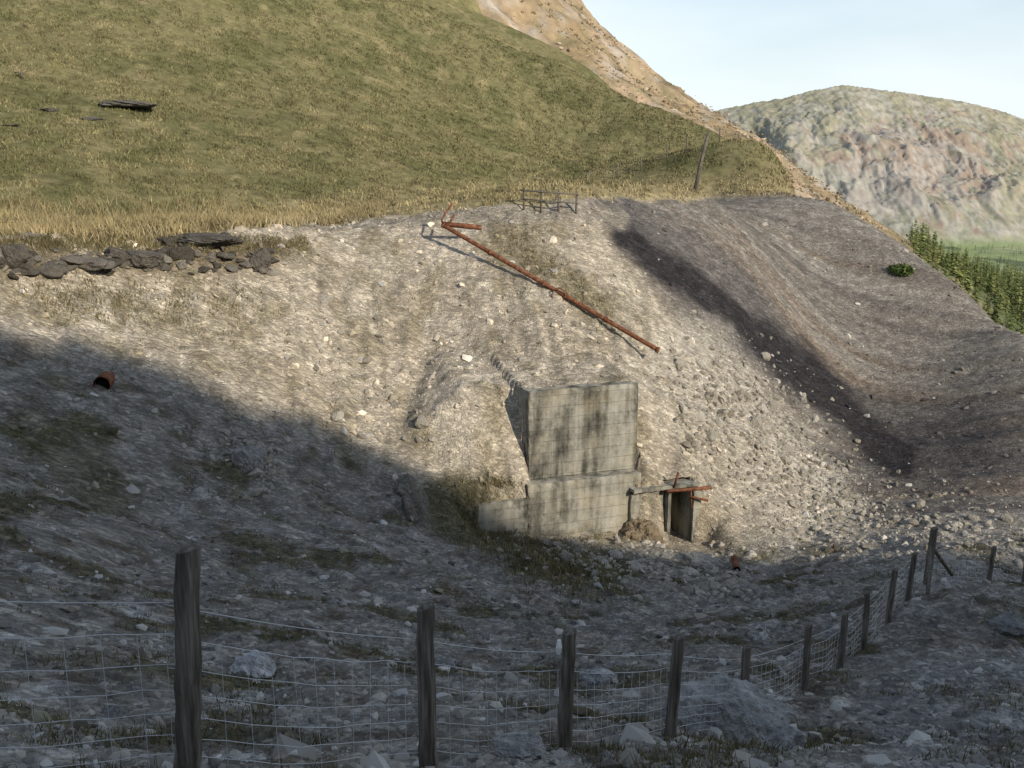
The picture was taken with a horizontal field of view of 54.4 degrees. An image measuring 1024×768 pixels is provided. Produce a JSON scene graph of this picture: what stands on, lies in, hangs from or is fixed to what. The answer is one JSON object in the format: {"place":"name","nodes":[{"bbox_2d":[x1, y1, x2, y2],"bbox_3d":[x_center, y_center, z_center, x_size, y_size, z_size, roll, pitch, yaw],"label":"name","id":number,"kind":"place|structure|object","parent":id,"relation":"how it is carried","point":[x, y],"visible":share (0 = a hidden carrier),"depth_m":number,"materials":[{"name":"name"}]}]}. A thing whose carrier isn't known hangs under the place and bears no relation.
{"place":"outdoors","nodes":[
{"label":"outdoors","id":0,"kind":"place"},
{"bbox_2d":[0,0,1023,767],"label":"ground","id":1,"kind":"structure","parent":0,"point":[934,334],"depth_m":39.59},
{"bbox_2d":[0,243,28,269],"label":"boulder","id":2,"kind":"object","parent":1,"relation":"on","point":[15,255],"visible":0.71,"depth_m":35.15,"materials":[{"name":"stone"}]},
{"bbox_2d":[39,108,58,111],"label":"stone slab","id":3,"kind":"object","parent":1,"relation":"on","point":[51,109],"depth_m":66.44,"materials":[{"name":"grey stone"}]},
{"bbox_2d":[79,116,103,120],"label":"stone slab","id":4,"kind":"object","parent":1,"relation":"on","point":[91,118],"depth_m":66.57,"materials":[{"name":"grey stone"}]},
{"bbox_2d":[93,371,114,389],"bbox_3d":[-13.540,-0.075,33.103,0.545,0.540,0.870,-2,13,-8],"label":"old pipe end","id":5,"kind":"object","parent":1,"relation":"on","point":[105,379],"visible":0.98,"depth_m":32.87,"materials":[{"name":"metal"}]},
{"bbox_2d":[101,705,129,718],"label":"boulder","id":6,"kind":"object","parent":1,"relation":"on","point":[115,711],"visible":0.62,"depth_m":10.19,"materials":[{"name":"stone"}]},
{"bbox_2d":[98,100,156,108],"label":"stone slab","id":7,"kind":"structure","parent":1,"relation":"on","point":[128,104],"depth_m":70.39,"materials":[{"name":"grey stone"}]},
{"bbox_2d":[0,232,279,280],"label":"rock outcrop","id":8,"kind":"object","parent":1,"relation":"on","point":[64,265],"visible":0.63,"depth_m":37.98,"materials":[{"name":"stone"}]},
{"bbox_2d":[126,249,164,267],"bbox_3d":[-14.373,-4.803,38.702,1.710,0.865,1.355,6,14,23],"label":"boulder","id":9,"kind":"object","parent":1,"relation":"on","point":[145,259],"visible":0.82,"depth_m":38.23,"materials":[{"name":"stone"}]},
{"bbox_2d":[0,192,388,249],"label":"tall dry grass","id":10,"kind":"structure","parent":1,"relation":"on","point":[110,221],"depth_m":45.54,"materials":[{"name":"beige plant"}]},
{"bbox_2d":[176,232,243,247],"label":"boulder","id":11,"kind":"object","parent":1,"relation":"on","point":[204,239],"visible":0.77,"depth_m":40.55,"materials":[{"name":"stone"}]},
{"bbox_2d":[230,445,266,472],"bbox_3d":[-8.807,2.666,33.364,1.243,1.270,1.026,0,13,0],"label":"boulder","id":12,"kind":"object","parent":1,"relation":"on","point":[250,458],"visible":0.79,"depth_m":33.02,"materials":[{"name":"stone"}]},
{"bbox_2d":[228,649,275,678],"bbox_3d":[-3.868,4.315,14.937,0.647,0.528,0.552,-9,16,-34],"label":"boulder","id":13,"kind":"object","parent":1,"relation":"on","point":[259,663],"visible":0.73,"depth_m":14.85,"materials":[{"name":"stone"}]},
{"bbox_2d":[249,248,270,271],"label":"boulder","id":14,"kind":"object","parent":1,"relation":"on","point":[260,256],"visible":0.97,"depth_m":41.39,"materials":[{"name":"stone"}]},
{"bbox_2d":[0,221,621,615],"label":"bank grass","id":15,"kind":"structure","parent":1,"relation":"on","point":[156,245],"depth_m":37.19,"materials":[{"name":"plant"}]},
{"bbox_2d":[0,0,795,249],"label":"hillside grass","id":16,"kind":"structure","parent":1,"relation":"on","point":[287,221],"depth_m":78.98,"materials":[{"name":"green plant"}]},
{"bbox_2d":[394,474,415,496],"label":"boulder","id":17,"kind":"object","parent":1,"relation":"on","point":[405,484],"visible":0.57,"depth_m":35.95,"materials":[{"name":"stone"}]},
{"bbox_2d":[401,489,429,520],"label":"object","id":18,"kind":"object","parent":1,"relation":"on","point":[415,504],"visible":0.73,"depth_m":34.62,"materials":[{"name":"stone"}]},
{"bbox_2d":[435,656,455,669],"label":"boulder","id":19,"kind":"object","parent":1,"relation":"on","point":[441,660],"visible":0.56,"depth_m":19.04,"materials":[{"name":"stone"}]},
{"bbox_2d":[478,498,527,534],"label":"footing wall","id":20,"kind":"structure","parent":1,"relation":"on","point":[510,514],"depth_m":37.85,"materials":[{"name":"concrete"}]},
{"bbox_2d":[2,477,1019,767],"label":"foreground rubble","id":21,"kind":"object","parent":1,"relation":"on","point":[468,649],"visible":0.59,"depth_m":18.44,"materials":[{"name":"stone"}]},
{"bbox_2d":[0,198,1023,767],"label":"scree stones","id":22,"kind":"object","parent":1,"relation":"on","point":[632,732],"visible":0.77,"depth_m":16.90,"materials":[{"name":"grey stone"}]},
{"bbox_2d":[0,526,1023,767],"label":"wire fence","id":23,"kind":"object","parent":1,"relation":"on","point":[187,690],"visible":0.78,"depth_m":6.58,"materials":[{"name":"grey wood"}]},
{"bbox_2d":[0,213,1023,767],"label":"moorland tufts","id":24,"kind":"object","parent":1,"relation":"on","point":[736,745],"visible":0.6,"depth_m":12.69,"materials":[{"name":"green plant"}]},
{"bbox_2d":[493,731,545,759],"bbox_3d":[0.053,2.757,7.420,0.398,0.328,0.329,0,13,0],"label":"boulder","id":25,"kind":"object","parent":1,"relation":"on","point":[522,745],"visible":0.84,"depth_m":7.32,"materials":[{"name":"stone"}]},
{"bbox_2d":[516,385,533,422],"bbox_3d":[0.265,2.148,40.166,0.510,4.567,2.640,-4,14,-18],"label":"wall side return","id":26,"kind":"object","parent":1,"relation":"on","point":[521,392],"depth_m":38.75,"materials":[{"name":"concrete"}]},
{"bbox_2d":[520,187,578,213],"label":"timber barrier","id":27,"kind":"object","parent":1,"relation":"on","point":[576,202],"visible":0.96,"depth_m":49.83,"materials":[{"name":"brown wood"}]},
{"bbox_2d":[441,203,659,352],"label":"rusty pipe","id":28,"kind":"object","parent":1,"relation":"on","point":[450,224],"visible":1,"depth_m":45.03,"materials":[{"name":"metal"}]},
{"bbox_2d":[526,469,640,536],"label":"wall","id":29,"kind":"structure","parent":1,"relation":"on","point":[585,503],"depth_m":38.96,"materials":[{"name":"concrete"}]},
{"bbox_2d":[524,381,637,479],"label":"wall","id":30,"kind":"structure","parent":29,"relation":"on","point":[578,429],"depth_m":38.91,"materials":[{"name":"concrete"}]},
{"bbox_2d":[577,668,617,683],"bbox_3d":[1.525,5.163,17.525,0.532,0.404,0.704,-12,18,-42],"label":"boulder","id":31,"kind":"object","parent":1,"relation":"on","point":[588,678],"visible":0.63,"depth_m":17.36,"materials":[{"name":"stone"}]},
{"bbox_2d":[217,224,1023,632],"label":"scree blocks","id":32,"kind":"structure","parent":1,"relation":"on","point":[685,570],"depth_m":41.27,"materials":[{"name":"stone"}]},
{"bbox_2d":[620,518,663,543],"bbox_3d":[5.046,6.628,39.906,2.049,2.759,2.097,0,13,0],"label":"earth heap","id":33,"kind":"object","parent":1,"relation":"on","point":[638,529],"visible":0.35,"depth_m":39.27,"materials":[{"name":"beige soil"}]},
{"bbox_2d":[630,377,694,479],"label":"adit overburden","id":34,"kind":"object","parent":1,"relation":"on","point":[670,459],"visible":0.98,"depth_m":41.00,"materials":[{"name":"rock"},{"name":"soil"}]},
{"bbox_2d":[589,128,744,178],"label":"boundary fence","id":35,"kind":"object","parent":1,"relation":"on","point":[720,129],"visible":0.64,"depth_m":87.12,"materials":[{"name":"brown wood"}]},
{"bbox_2d":[629,472,710,542],"bbox_3d":[5.875,5.023,41.285,3.303,3.810,3.995,-4,14,-18],"label":"mine adit portal","id":36,"kind":"object","parent":1,"relation":"on","point":[683,498],"visible":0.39,"depth_m":39.96,"materials":[{"name":"concrete"}]},
{"bbox_2d":[693,132,709,191],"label":"telegraph pole","id":37,"kind":"object","parent":1,"relation":"on","point":[700,163],"visible":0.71,"depth_m":59.53,"materials":[{"name":"brown wood"}]},
{"bbox_2d":[683,552,726,569],"bbox_3d":[7.145,6.715,36.872,1.611,0.923,1.231,0,13,0],"label":"boulder","id":38,"kind":"object","parent":1,"relation":"on","point":[702,560],"visible":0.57,"depth_m":36.54,"materials":[{"name":"stone"}]},
{"bbox_2d":[662,673,794,743],"bbox_3d":[2.854,4.605,13.184,1.726,1.513,1.282,8,15,30],"label":"boulder","id":39,"kind":"object","parent":1,"relation":"on","point":[747,710],"visible":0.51,"depth_m":12.81,"materials":[{"name":"stone"}]},
{"bbox_2d":[731,555,740,571],"bbox_3d":[8.229,6.620,36.635,0.262,0.341,0.881,1,13,6],"label":"drain pipe","id":40,"kind":"object","parent":1,"relation":"on","point":[735,562],"visible":0.94,"depth_m":36.50,"materials":[{"name":"metal"}]},
{"bbox_2d":[761,720,807,751],"bbox_3d":[2.352,3.142,8.667,0.507,0.360,0.397,-8,15,-32],"label":"boulder","id":41,"kind":"object","parent":1,"relation":"on","point":[778,732],"visible":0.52,"depth_m":8.60,"materials":[{"name":"stone"}]},
{"bbox_2d":[887,262,917,276],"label":"gorse bush","id":42,"kind":"object","parent":1,"relation":"on","point":[900,270],"visible":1,"depth_m":63.81,"materials":[{"name":"green plant"}]},
{"bbox_2d":[985,612,1023,637],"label":"boulder","id":43,"kind":"object","parent":1,"relation":"on","point":[1009,623],"visible":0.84,"depth_m":20.16,"materials":[{"name":"stone"}]},
{"bbox_2d":[477,0,1023,333],"bbox_3d":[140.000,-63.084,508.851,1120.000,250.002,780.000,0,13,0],"label":"spur hillside","id":44,"kind":"structure","parent":0,"point":[503,11],"depth_m":214.93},
{"bbox_2d":[512,0,910,248],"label":"spur rocks and heather","id":45,"kind":"object","parent":44,"relation":"on","point":[822,194],"visible":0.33,"depth_m":216.93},
{"bbox_2d":[907,218,1023,333],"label":"conifer forest","id":46,"kind":"object","parent":44,"relation":"on","point":[976,275],"visible":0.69,"depth_m":214.41,"materials":[{"name":"green plant"}]},
{"bbox_2d":[582,0,1023,118],"label":"sky","id":47,"kind":"structure","parent":0,"point":[723,53],"materials":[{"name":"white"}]},
{"bbox_2d":[714,85,1023,246],"bbox_3d":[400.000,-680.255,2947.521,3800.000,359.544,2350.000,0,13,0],"label":"distant mountain","id":48,"kind":"structure","parent":0,"point":[948,171],"depth_m":2275.90,"materials":[{"name":"grey stone"}]},
{"bbox_2d":[938,247,1023,277],"bbox_3d":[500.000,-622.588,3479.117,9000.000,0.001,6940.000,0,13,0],"label":"valley floor","id":49,"kind":"structure","parent":0,"point":[995,253],"depth_m":1791.48,"materials":[{"name":"green plant"}]},
{"bbox_2d":[937,243,1023,272],"bbox_3d":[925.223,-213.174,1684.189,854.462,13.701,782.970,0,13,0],"label":"valley trees","id":50,"kind":"object","parent":49,"relation":"on","point":[990,254],"visible":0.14,"depth_m":1789.53,"materials":[{"name":"green plant"}]}
]}

